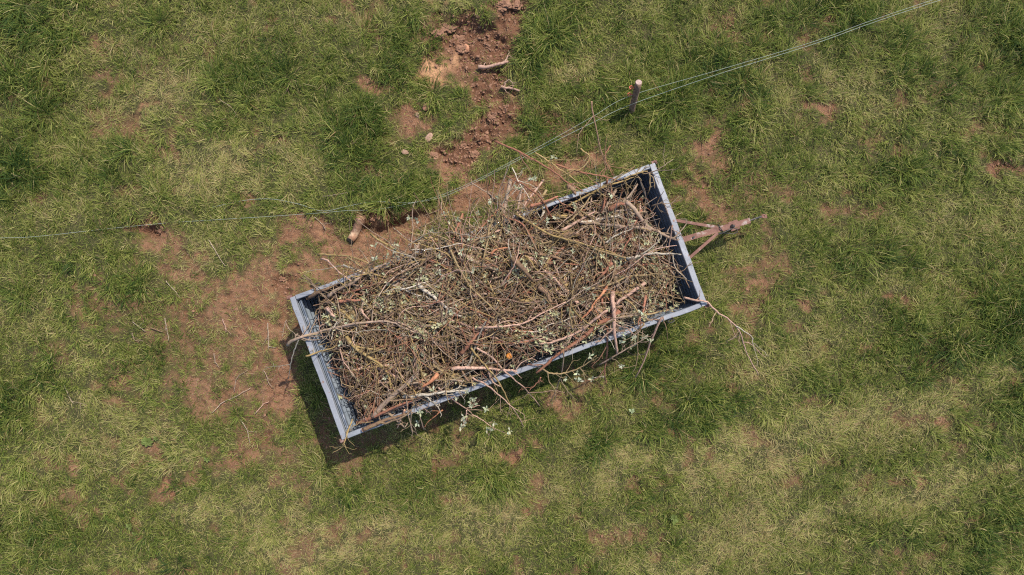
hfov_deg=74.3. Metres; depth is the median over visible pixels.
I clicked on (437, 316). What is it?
branch
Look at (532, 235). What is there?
branch
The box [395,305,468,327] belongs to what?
branch
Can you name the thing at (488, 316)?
branch
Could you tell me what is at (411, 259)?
branch
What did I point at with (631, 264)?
branch
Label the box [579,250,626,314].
branch
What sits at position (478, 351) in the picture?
branch
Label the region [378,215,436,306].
branch
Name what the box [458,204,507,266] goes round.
branch
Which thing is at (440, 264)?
branch
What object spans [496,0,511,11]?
earth clod
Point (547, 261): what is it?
branch
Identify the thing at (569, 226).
branch
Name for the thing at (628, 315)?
branch
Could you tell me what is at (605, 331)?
branch
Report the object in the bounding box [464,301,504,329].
branch
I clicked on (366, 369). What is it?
branch
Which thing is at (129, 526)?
weed
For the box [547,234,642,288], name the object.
branch
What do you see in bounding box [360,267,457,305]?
branch
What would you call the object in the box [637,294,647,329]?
branch
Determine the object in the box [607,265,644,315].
branch
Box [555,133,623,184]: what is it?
branch
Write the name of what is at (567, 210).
branch
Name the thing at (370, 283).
branch
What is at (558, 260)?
branch
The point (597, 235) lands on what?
branch
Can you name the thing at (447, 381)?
branch
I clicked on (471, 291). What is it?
branch
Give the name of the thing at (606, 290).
branch
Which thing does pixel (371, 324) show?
branch
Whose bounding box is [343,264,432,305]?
branch
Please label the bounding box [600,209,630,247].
branch
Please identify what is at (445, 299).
branch
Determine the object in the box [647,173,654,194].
branch
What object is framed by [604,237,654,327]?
branch
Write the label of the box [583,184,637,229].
branch
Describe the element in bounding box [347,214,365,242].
short log
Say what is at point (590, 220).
branch
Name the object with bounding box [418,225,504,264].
branch
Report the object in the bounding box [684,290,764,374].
branch
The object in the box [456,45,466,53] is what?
earth clod
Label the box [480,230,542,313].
branch
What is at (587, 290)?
branch
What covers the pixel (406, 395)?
branch
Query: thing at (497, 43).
soil clods
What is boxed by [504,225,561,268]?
branch
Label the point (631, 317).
branch
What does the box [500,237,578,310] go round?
branch
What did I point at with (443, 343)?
branch
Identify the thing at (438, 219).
branch
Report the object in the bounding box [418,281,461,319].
branch
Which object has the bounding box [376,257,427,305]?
branch
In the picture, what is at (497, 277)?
branch
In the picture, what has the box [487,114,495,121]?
earth clod
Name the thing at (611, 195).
branch
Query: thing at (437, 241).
branch
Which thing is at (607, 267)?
branch
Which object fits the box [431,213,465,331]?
branch
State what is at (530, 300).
branch
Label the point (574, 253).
branch
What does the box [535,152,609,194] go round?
branch
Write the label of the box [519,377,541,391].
branch
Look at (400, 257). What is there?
branch
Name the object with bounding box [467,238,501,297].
branch
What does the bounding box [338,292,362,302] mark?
branch
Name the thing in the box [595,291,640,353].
branch
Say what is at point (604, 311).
branch
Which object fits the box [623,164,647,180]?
branch
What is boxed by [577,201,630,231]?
branch
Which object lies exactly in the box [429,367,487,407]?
branch
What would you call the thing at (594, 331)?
branch
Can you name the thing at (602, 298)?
branch
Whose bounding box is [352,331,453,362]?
branch
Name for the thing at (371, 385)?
branch
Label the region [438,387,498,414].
branch
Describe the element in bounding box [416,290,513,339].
branch
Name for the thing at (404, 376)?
branch
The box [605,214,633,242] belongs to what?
branch
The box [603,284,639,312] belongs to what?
branch
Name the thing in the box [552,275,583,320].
branch
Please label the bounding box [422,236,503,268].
branch
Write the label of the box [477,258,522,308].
branch
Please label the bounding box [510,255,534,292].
branch
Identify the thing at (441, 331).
branch
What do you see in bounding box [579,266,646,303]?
branch
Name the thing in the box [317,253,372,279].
branch
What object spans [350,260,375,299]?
branch
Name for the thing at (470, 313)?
branch
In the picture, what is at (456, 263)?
branch
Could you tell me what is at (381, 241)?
branch
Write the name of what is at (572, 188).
branch
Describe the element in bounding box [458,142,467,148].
earth clod
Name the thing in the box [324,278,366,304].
branch
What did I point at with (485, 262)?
branch
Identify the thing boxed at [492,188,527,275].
branch
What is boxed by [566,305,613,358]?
branch
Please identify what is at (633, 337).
branch
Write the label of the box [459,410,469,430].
branch
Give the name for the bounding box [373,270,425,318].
branch
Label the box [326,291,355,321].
branch
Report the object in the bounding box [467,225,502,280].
branch
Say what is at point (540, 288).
branch
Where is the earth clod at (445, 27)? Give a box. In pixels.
[441,22,456,32]
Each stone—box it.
[401,149,408,154]
[425,133,432,141]
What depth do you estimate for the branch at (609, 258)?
8.74 m
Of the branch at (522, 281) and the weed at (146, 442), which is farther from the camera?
the weed at (146, 442)
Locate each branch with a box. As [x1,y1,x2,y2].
[265,339,298,378]
[286,318,378,346]
[303,274,335,299]
[306,344,355,356]
[307,281,401,355]
[315,285,387,343]
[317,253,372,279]
[320,258,356,296]
[320,338,360,406]
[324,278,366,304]
[325,286,426,345]
[325,306,334,316]
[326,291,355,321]
[326,346,425,389]
[327,247,390,297]
[331,419,356,453]
[334,276,425,337]
[335,353,360,376]
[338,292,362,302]
[341,297,393,345]
[341,308,401,386]
[342,262,418,294]
[342,295,384,346]
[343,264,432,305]
[343,335,390,395]
[344,277,422,323]
[345,320,390,395]
[345,335,403,396]
[347,253,449,299]
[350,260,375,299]
[351,346,392,407]
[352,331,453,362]
[354,341,408,383]
[356,390,412,424]
[358,376,456,420]
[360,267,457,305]
[360,348,380,397]
[361,347,443,403]
[361,409,411,431]
[362,235,403,334]
[362,262,411,314]
[364,369,467,399]
[367,308,412,406]
[370,228,456,307]
[371,371,436,427]
[372,232,412,349]
[372,327,412,379]
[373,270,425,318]
[374,293,449,338]
[375,242,406,270]
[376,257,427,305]
[376,300,473,343]
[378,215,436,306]
[378,343,424,386]
[378,357,461,400]
[387,356,450,406]
[388,214,477,280]
[389,235,456,283]
[391,246,490,298]
[392,228,428,285]
[393,296,464,344]
[394,326,435,357]
[395,234,486,278]
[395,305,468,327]
[395,320,432,402]
[398,389,425,435]
[399,225,506,258]
[400,276,439,291]
[401,409,423,438]
[403,373,468,416]
[405,298,478,361]
[407,298,444,348]
[409,225,490,259]
[410,243,459,264]
[411,301,509,345]
[412,320,457,363]
[412,336,498,392]
[413,237,469,289]
[414,204,517,275]
[414,272,471,313]
[414,274,476,300]
[415,216,499,300]
[415,228,489,258]
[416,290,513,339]
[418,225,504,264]
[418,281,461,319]
[418,373,439,387]
[419,181,479,233]
[419,277,493,304]
[419,298,488,356]
[421,279,498,321]
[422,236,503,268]
[422,297,496,362]
[423,291,498,315]
[423,409,442,427]
[424,200,472,247]
[429,259,513,309]
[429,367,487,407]
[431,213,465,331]
[431,301,497,329]
[432,231,460,344]
[432,318,468,381]
[432,364,477,403]
[435,196,507,295]
[435,248,517,281]
[435,280,512,320]
[436,265,535,297]
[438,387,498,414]
[441,207,534,257]
[441,294,543,342]
[441,329,510,387]
[444,223,517,282]
[444,239,521,339]
[445,189,503,298]
[447,219,496,282]
[449,235,497,346]
[451,211,543,261]
[451,355,537,386]
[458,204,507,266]
[459,333,490,354]
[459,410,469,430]
[461,280,550,337]
[462,211,578,254]
[462,246,503,276]
[463,295,511,315]
[463,329,527,364]
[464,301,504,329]
[466,396,479,408]
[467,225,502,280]
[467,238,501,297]
[469,225,543,265]
[469,249,501,304]
[470,347,534,420]
[471,182,527,215]
[472,178,511,272]
[472,377,528,426]
[473,415,511,436]
[474,285,523,337]
[476,347,563,405]
[477,210,544,308]
[477,240,527,288]
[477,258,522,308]
[477,299,565,331]
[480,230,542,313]
[483,198,520,249]
[486,190,571,271]
[487,208,518,276]
[488,195,550,270]
[490,179,543,269]
[490,247,507,254]
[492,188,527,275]
[492,271,550,303]
[492,311,546,352]
[493,229,549,273]
[495,140,599,204]
[496,256,549,341]
[498,189,552,243]
[498,266,579,332]
[498,319,525,360]
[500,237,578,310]
[501,228,519,284]
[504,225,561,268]
[504,314,562,332]
[506,241,577,303]
[507,165,542,200]
[508,238,597,276]
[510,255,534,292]
[512,258,566,354]
[515,214,616,271]
[517,256,593,302]
[519,217,600,271]
[519,306,549,335]
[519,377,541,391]
[520,242,598,261]
[526,269,635,333]
[527,282,645,349]
[527,308,620,372]
[528,279,596,306]
[530,196,571,209]
[530,246,565,283]
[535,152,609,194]
[535,219,577,256]
[537,285,552,302]
[542,237,579,322]
[543,298,584,344]
[543,352,597,392]
[546,148,609,182]
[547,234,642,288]
[548,203,641,253]
[550,272,638,311]
[550,352,573,403]
[551,219,589,289]
[551,235,668,296]
[551,260,643,288]
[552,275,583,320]
[553,197,605,244]
[553,264,599,314]
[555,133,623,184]
[558,196,609,275]
[558,261,643,317]
[561,211,602,230]
[563,206,602,262]
[565,209,624,241]
[566,167,637,206]
[566,182,576,194]
[566,196,634,238]
[566,286,606,329]
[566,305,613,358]
[569,171,628,220]
[572,293,624,336]
[574,304,611,336]
[576,101,609,170]
[576,233,640,286]
[576,259,640,286]
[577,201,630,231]
[577,213,644,283]
[577,285,609,327]
[578,261,622,288]
[578,267,668,289]
[579,212,651,240]
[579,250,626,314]
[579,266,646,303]
[580,207,631,227]
[582,182,648,210]
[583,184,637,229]
[583,284,665,330]
[583,329,608,388]
[588,228,627,244]
[588,251,631,305]
[590,184,627,219]
[591,311,629,352]
[592,192,664,274]
[592,262,612,279]
[594,197,663,249]
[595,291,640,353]
[597,178,608,231]
[598,308,651,337]
[599,146,632,184]
[599,320,653,368]
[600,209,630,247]
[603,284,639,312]
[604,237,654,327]
[604,323,648,375]
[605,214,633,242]
[606,217,638,289]
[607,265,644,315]
[608,198,625,211]
[613,209,647,255]
[615,201,647,265]
[617,303,679,332]
[619,239,651,277]
[619,253,672,285]
[622,277,675,320]
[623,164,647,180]
[623,201,675,277]
[623,230,641,255]
[625,200,687,252]
[626,317,662,377]
[627,232,684,277]
[632,203,671,289]
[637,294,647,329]
[642,143,677,183]
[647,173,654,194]
[651,196,681,215]
[663,261,701,287]
[668,225,684,250]
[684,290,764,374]
[735,326,767,363]
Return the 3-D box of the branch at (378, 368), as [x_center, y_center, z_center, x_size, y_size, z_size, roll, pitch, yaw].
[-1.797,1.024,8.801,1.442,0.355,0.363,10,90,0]
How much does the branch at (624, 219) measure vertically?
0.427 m
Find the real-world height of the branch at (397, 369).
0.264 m
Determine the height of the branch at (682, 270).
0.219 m
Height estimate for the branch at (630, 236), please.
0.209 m
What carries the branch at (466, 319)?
in the brushwood
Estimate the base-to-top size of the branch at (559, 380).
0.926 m
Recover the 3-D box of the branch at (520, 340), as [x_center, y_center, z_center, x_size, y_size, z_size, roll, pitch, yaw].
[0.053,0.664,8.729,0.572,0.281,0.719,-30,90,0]
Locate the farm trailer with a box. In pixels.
[286,160,766,442]
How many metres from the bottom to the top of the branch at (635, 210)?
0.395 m
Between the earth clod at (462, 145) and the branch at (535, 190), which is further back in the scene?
the earth clod at (462, 145)
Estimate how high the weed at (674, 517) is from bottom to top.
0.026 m
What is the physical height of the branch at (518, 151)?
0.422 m
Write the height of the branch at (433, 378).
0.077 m
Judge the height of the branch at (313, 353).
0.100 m
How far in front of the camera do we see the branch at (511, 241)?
8.71 m
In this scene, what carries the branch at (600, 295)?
on the brushwood
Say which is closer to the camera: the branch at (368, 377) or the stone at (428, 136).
the branch at (368, 377)
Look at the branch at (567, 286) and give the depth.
8.76 m
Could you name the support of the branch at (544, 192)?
on the brushwood
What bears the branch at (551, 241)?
on the brushwood
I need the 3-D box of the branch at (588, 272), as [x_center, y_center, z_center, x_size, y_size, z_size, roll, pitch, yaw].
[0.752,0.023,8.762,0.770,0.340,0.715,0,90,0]
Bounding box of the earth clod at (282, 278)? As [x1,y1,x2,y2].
[278,276,287,281]
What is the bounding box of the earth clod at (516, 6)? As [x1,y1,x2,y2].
[510,0,522,10]
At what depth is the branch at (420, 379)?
8.67 m
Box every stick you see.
[478,50,510,68]
[501,83,519,93]
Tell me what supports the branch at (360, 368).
on the brushwood
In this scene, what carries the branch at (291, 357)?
attached to the branch at (302, 336)
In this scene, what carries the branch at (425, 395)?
on the brushwood
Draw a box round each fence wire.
[13,0,931,237]
[219,0,939,210]
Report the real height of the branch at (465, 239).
0.497 m
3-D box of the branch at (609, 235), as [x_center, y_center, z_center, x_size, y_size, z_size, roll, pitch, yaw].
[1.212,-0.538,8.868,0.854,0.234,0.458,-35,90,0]
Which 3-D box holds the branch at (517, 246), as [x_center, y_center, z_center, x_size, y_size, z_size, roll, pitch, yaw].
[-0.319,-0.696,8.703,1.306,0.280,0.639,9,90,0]
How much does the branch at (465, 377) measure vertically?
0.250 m
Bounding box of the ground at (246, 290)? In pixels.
[0,0,1023,574]
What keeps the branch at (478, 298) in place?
in the brushwood
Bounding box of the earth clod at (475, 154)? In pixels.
[470,150,478,157]
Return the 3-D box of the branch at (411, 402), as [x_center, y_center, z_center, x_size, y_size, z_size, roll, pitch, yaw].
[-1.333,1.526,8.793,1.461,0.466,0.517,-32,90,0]
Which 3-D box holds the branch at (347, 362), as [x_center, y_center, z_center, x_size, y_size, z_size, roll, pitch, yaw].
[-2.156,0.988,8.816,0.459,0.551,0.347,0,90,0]
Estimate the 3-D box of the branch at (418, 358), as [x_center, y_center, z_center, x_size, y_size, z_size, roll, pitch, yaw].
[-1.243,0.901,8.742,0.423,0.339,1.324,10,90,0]
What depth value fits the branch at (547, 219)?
8.73 m
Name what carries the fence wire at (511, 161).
attached to the fence post
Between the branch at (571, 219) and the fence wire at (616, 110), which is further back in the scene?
the fence wire at (616, 110)
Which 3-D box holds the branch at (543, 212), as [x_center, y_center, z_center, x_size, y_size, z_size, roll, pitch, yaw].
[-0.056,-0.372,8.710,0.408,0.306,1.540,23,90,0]
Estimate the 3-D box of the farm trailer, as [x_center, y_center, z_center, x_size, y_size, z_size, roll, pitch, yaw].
[0.479,-0.063,9.394,6.543,1.212,2.100,-20,90,0]
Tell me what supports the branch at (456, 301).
on the brushwood
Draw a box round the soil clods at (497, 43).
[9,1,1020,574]
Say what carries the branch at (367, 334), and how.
on the brushwood
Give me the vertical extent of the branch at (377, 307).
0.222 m
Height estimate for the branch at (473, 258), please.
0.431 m
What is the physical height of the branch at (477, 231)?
0.307 m
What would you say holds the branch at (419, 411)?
on the farm trailer
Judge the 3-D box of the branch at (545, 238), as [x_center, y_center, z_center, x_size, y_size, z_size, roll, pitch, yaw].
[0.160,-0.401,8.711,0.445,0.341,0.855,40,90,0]
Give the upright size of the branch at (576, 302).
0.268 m
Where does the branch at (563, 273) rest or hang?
on the brushwood
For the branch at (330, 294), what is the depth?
8.71 m
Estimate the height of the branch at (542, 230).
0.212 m
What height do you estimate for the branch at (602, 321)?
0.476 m
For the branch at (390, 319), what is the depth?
8.71 m
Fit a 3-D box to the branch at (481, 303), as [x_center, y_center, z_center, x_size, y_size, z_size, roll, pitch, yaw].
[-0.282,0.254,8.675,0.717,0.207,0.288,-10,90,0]
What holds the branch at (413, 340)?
in the brushwood
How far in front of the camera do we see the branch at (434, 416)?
8.99 m
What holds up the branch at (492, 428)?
attached to the branch at (484, 408)
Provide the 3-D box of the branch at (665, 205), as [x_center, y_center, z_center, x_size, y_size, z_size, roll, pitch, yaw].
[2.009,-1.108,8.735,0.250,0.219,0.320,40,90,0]
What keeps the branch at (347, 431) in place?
on the farm trailer
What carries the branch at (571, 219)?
on the brushwood
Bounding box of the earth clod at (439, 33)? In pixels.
[431,29,443,37]
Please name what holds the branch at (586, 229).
in the brushwood
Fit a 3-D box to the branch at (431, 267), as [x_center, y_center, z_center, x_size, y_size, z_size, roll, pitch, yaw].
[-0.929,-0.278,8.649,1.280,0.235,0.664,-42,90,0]
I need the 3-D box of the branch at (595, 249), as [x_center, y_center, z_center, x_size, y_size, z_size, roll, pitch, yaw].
[1.196,-0.234,8.723,1.592,0.346,0.586,20,90,0]
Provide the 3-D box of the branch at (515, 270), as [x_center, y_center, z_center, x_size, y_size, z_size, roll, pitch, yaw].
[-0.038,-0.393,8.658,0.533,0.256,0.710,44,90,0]
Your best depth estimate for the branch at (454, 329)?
8.64 m
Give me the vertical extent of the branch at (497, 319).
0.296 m
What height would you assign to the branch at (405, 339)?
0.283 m
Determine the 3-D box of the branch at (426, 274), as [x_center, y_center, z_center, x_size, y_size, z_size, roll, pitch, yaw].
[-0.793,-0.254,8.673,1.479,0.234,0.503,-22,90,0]
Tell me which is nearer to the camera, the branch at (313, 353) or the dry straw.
the branch at (313, 353)
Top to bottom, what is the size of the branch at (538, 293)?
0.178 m
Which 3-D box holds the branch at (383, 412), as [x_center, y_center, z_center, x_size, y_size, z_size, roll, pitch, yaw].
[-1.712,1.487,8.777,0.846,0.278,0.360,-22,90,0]
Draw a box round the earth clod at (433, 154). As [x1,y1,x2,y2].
[427,151,438,159]
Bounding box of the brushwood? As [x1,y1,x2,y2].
[299,153,691,430]
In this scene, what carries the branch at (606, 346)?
on the brushwood
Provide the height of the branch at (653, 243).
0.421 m
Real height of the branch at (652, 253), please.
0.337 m
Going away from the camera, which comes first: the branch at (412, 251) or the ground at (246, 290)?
the branch at (412, 251)
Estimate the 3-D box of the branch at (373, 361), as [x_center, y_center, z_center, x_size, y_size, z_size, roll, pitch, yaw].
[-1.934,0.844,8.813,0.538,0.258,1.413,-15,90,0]
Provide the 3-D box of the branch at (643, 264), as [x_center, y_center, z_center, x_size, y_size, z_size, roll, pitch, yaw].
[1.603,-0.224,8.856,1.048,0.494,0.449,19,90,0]
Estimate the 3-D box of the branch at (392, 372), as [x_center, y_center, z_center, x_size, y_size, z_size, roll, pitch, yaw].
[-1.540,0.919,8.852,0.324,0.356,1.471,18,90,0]
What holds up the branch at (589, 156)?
on the brushwood
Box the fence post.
[627,80,641,113]
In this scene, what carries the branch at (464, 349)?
on the brushwood
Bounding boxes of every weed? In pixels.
[125,523,131,530]
[141,436,153,446]
[670,514,678,524]
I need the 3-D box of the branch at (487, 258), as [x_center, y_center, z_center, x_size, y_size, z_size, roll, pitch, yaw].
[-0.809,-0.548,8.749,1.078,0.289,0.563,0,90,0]
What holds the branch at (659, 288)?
on the brushwood
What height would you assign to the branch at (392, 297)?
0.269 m
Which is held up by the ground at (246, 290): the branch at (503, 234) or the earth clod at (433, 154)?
the earth clod at (433, 154)
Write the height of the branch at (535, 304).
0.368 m
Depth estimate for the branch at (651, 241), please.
8.81 m
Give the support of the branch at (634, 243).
in the brushwood
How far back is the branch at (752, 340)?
9.29 m
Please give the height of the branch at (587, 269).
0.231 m
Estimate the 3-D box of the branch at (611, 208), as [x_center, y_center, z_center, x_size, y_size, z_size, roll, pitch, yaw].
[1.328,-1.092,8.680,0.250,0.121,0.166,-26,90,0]
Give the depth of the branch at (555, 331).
8.74 m
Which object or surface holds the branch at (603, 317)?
on the brushwood
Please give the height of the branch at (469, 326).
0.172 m
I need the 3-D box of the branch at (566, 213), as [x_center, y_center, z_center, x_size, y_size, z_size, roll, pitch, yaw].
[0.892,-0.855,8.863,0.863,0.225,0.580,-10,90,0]
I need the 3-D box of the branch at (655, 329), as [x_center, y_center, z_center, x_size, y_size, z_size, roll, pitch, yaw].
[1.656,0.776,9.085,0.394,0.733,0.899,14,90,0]
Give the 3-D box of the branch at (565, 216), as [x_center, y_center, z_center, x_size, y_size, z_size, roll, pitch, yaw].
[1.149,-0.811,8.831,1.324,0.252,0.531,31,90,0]
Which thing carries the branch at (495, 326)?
on the brushwood
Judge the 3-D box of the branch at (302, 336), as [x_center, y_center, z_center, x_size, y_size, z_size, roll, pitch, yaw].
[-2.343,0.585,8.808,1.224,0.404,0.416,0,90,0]
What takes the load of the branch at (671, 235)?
on the brushwood
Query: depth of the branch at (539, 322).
8.76 m
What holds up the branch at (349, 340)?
on the brushwood
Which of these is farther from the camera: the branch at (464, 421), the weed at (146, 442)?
the weed at (146, 442)
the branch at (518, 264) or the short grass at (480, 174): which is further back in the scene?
the short grass at (480, 174)
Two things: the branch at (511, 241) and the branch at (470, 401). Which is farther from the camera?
the branch at (470, 401)
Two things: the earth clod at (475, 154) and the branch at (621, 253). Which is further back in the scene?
the earth clod at (475, 154)
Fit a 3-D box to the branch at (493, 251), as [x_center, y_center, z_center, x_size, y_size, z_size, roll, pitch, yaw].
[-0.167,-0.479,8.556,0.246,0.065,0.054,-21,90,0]
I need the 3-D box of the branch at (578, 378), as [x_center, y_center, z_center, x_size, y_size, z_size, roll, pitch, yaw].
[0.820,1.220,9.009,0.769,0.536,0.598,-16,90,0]
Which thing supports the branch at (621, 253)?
in the brushwood
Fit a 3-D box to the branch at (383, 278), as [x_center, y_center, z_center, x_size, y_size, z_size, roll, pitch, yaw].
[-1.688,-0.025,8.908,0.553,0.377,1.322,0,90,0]
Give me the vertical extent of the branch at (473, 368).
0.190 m
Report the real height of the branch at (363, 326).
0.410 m
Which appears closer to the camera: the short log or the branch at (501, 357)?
the branch at (501, 357)
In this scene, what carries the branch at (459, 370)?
on the brushwood
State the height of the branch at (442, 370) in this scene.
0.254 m
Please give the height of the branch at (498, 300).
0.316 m
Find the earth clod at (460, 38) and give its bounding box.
[453,34,464,42]
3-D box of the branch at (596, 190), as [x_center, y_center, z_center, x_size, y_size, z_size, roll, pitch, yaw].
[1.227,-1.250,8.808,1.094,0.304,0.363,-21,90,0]
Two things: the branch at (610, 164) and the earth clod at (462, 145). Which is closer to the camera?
the branch at (610, 164)
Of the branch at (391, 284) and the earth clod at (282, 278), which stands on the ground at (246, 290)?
the earth clod at (282, 278)
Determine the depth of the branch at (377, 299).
8.72 m
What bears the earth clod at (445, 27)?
on the ground at (246, 290)
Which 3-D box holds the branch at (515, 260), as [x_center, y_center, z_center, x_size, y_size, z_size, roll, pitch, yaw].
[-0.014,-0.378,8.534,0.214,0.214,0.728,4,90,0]
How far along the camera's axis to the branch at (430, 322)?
8.63 m
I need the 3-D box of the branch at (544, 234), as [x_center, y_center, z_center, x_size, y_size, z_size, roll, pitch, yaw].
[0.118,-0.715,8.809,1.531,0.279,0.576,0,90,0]
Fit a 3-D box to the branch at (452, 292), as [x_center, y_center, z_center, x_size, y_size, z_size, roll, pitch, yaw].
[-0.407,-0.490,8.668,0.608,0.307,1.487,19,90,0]
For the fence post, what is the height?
0.789 m
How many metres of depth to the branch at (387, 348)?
8.79 m
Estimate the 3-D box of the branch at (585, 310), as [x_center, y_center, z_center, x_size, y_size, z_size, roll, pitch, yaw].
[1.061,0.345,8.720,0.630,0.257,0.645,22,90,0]
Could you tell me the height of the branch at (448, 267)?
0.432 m
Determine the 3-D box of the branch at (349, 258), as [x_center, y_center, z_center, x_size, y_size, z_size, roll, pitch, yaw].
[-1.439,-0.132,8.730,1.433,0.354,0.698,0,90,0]
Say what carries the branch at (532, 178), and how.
on the brushwood
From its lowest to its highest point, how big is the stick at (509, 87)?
0.100 m
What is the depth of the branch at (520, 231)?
8.75 m
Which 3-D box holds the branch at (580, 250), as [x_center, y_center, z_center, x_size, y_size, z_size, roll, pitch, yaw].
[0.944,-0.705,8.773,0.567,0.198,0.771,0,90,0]
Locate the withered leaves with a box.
[320,205,679,408]
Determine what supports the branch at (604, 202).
on the brushwood
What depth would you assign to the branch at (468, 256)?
8.60 m
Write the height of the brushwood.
1.506 m
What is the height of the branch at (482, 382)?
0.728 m
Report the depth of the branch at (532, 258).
8.69 m
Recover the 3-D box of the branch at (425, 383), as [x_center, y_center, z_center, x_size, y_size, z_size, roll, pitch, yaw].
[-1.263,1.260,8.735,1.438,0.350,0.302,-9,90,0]
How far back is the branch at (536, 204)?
8.73 m
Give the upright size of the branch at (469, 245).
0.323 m
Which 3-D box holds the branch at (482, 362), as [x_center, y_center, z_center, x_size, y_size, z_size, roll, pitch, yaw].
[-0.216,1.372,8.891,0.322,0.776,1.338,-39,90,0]
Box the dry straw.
[3,0,1023,574]
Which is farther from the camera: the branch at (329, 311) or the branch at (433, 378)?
the branch at (329, 311)
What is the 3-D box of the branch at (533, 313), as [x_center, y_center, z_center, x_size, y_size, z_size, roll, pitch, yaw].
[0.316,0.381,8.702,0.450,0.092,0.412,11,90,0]
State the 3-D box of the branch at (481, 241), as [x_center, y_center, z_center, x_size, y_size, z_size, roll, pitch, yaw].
[-0.707,-0.417,8.693,1.424,0.274,0.637,-33,90,0]
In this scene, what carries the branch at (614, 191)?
on the brushwood
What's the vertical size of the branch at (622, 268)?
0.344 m
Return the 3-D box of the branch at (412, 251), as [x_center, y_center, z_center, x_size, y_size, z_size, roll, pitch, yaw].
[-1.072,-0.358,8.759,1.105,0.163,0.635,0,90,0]
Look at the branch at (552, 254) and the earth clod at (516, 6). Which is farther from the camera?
the earth clod at (516, 6)
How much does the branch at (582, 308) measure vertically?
0.213 m
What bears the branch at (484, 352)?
on the brushwood
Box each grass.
[0,0,1023,574]
[0,0,1023,574]
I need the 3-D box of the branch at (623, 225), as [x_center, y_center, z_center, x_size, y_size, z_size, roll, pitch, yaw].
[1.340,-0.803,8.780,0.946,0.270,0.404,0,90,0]
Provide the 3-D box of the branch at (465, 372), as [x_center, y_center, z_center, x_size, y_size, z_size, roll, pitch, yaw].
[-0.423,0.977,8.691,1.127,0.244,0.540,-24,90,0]
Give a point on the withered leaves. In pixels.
(544, 319)
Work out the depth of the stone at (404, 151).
9.97 m
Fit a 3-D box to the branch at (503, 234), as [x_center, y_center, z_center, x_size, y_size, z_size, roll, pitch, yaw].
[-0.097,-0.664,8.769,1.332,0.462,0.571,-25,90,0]
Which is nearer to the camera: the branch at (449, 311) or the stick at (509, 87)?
the branch at (449, 311)
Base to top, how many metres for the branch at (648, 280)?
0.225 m
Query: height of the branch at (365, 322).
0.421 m
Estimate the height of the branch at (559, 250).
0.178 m
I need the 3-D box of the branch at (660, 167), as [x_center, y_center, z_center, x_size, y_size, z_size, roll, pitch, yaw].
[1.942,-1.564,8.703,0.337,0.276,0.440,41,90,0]
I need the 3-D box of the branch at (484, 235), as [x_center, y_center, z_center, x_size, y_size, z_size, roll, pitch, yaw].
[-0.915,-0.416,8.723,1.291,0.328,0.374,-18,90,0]
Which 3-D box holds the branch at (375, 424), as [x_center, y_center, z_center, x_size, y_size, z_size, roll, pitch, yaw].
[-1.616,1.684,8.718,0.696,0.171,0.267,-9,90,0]
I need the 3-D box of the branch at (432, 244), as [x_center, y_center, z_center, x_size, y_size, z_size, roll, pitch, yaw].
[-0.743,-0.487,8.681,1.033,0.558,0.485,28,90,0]
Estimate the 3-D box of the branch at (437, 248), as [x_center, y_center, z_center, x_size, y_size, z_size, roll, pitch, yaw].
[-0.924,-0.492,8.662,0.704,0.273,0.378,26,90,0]
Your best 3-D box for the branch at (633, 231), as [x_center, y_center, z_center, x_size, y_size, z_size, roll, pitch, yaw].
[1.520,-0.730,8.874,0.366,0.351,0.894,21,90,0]
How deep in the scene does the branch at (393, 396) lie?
8.68 m
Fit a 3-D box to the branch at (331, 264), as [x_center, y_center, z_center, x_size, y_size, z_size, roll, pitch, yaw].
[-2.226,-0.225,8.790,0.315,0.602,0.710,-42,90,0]
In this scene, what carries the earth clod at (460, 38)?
on the ground at (246, 290)
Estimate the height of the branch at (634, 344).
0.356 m
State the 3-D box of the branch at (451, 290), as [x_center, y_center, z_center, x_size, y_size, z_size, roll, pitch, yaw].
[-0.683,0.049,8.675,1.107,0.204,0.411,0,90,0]
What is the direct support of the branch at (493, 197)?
on the brushwood
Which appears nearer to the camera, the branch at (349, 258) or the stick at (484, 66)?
the branch at (349, 258)
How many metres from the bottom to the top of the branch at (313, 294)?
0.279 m
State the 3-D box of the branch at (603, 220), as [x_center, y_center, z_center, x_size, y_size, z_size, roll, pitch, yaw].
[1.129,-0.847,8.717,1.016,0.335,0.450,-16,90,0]
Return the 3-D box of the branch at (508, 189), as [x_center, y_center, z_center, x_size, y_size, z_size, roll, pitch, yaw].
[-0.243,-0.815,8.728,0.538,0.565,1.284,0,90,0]
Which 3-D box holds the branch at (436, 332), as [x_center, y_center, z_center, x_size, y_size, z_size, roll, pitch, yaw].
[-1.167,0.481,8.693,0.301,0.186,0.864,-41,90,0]
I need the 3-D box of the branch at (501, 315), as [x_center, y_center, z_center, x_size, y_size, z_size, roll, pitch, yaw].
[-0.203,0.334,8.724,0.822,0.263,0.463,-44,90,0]
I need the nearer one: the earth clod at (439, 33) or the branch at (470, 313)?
the branch at (470, 313)
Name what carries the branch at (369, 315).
on the brushwood
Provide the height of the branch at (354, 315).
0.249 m
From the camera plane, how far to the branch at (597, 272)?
8.76 m
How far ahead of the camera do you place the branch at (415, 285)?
8.57 m
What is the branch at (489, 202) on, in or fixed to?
on the brushwood
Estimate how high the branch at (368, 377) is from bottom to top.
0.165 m
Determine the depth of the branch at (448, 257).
8.62 m
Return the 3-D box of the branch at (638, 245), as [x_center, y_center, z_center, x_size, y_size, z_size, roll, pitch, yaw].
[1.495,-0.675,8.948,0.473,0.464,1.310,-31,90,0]
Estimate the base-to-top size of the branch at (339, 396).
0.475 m
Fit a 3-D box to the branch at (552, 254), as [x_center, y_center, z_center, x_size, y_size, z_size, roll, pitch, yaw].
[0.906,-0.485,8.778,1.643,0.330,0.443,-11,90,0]

